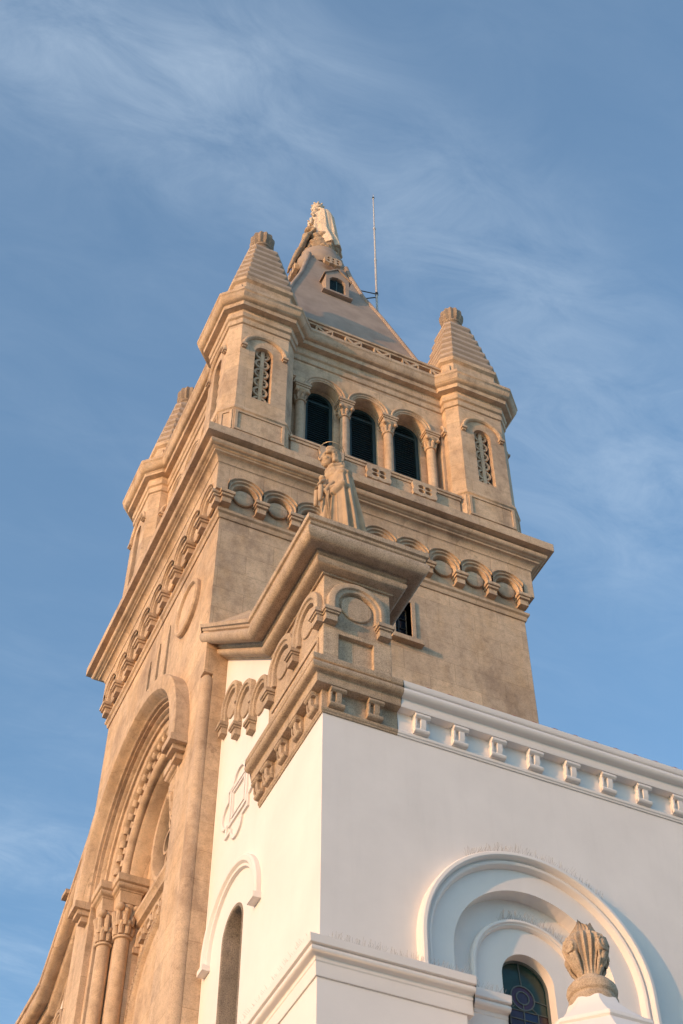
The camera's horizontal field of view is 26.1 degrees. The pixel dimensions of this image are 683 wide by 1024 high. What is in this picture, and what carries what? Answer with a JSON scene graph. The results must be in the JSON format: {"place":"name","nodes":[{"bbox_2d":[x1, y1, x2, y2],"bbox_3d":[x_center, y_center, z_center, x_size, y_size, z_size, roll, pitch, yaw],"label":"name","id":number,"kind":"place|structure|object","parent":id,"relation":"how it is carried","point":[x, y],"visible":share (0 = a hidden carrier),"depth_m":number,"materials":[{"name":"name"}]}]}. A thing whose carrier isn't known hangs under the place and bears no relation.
{"place":"outdoors","nodes":[
{"label":"outdoors","id":0,"kind":"place"},
{"bbox_2d":[15,837,87,1023],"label":"church wing","id":1,"kind":"structure","parent":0,"point":[44,1004],"depth_m":29.70,"materials":[{"name":"beige stone"}]},
{"bbox_2d":[0,0,682,1023],"label":"sky","id":2,"kind":"structure","parent":0,"point":[520,161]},
{"bbox_2d":[196,512,682,1023],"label":"church wing","id":3,"kind":"structure","parent":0,"point":[387,848],"depth_m":19.74,"materials":[{"name":"white paint"}]},
{"bbox_2d":[216,902,242,1023],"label":"slit window","id":4,"kind":"structure","parent":3,"relation":"in","point":[229,974],"depth_m":20.23,"materials":[{"name":"stone"}]},
{"bbox_2d":[314,441,366,531],"bbox_3d":[0.044,0.021,24.130,0.920,3.081,0.893,-10,-51,8],"label":"saint statue","id":5,"kind":"object","parent":3,"relation":"on","point":[335,494],"visible":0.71,"depth_m":24.03,"materials":[{"name":"stone"}]},
{"bbox_2d":[502,961,551,1023],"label":"stained glass window","id":6,"kind":"structure","parent":3,"relation":"in","point":[528,991],"depth_m":18.30,"materials":[{"name":"blue glass"}]},
{"bbox_3d":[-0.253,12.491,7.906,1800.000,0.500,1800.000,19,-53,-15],"label":"ground","id":7,"kind":"structure","parent":0,"visible":0},
{"bbox_2d":[61,231,553,1023],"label":"bell tower","id":8,"kind":"structure","parent":7,"relation":"on","point":[309,355],"depth_m":30.47,"materials":[{"name":"stone"}]},
{"bbox_2d":[150,790,170,880],"bbox_3d":[-2.935,5.709,27.203,0.390,2.400,2.400,19,-53,-15],"label":"rose window","id":9,"kind":"structure","parent":8,"relation":"in","point":[161,838],"depth_m":27.89,"materials":[{"name":"stone"}]},
{"bbox_2d":[287,201,342,273],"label":"madonna statue","id":10,"kind":"object","parent":8,"relation":"on","point":[320,229],"visible":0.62,"depth_m":45.43,"materials":[{"name":"stone"}]},
{"bbox_2d":[361,196,377,310],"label":"lightning rod","id":11,"kind":"object","parent":8,"relation":"attached to","point":[376,285],"visible":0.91,"depth_m":45.38,"materials":[{"name":"grey metal"}]},
{"bbox_2d":[392,600,424,648],"bbox_3d":[1.214,2.180,28.816,0.680,1.280,0.390,19,-53,-15],"label":"side window","id":12,"kind":"structure","parent":8,"relation":"in","point":[399,635],"depth_m":28.72,"materials":[{"name":"stone"}]},
{"bbox_2d":[555,993,653,1023],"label":"pedestal","id":13,"kind":"object","parent":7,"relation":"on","point":[597,1008],"visible":1,"depth_m":16.02,"materials":[{"name":"white paint"}]},
{"bbox_2d":[562,919,618,1005],"bbox_3d":[2.874,5.299,17.136,0.590,1.213,0.590,-16,-52,13],"label":"stone urn finial","id":14,"kind":"object","parent":13,"relation":"on","point":[585,949],"visible":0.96,"depth_m":17.03,"materials":[{"name":"beige stone"}]}
]}

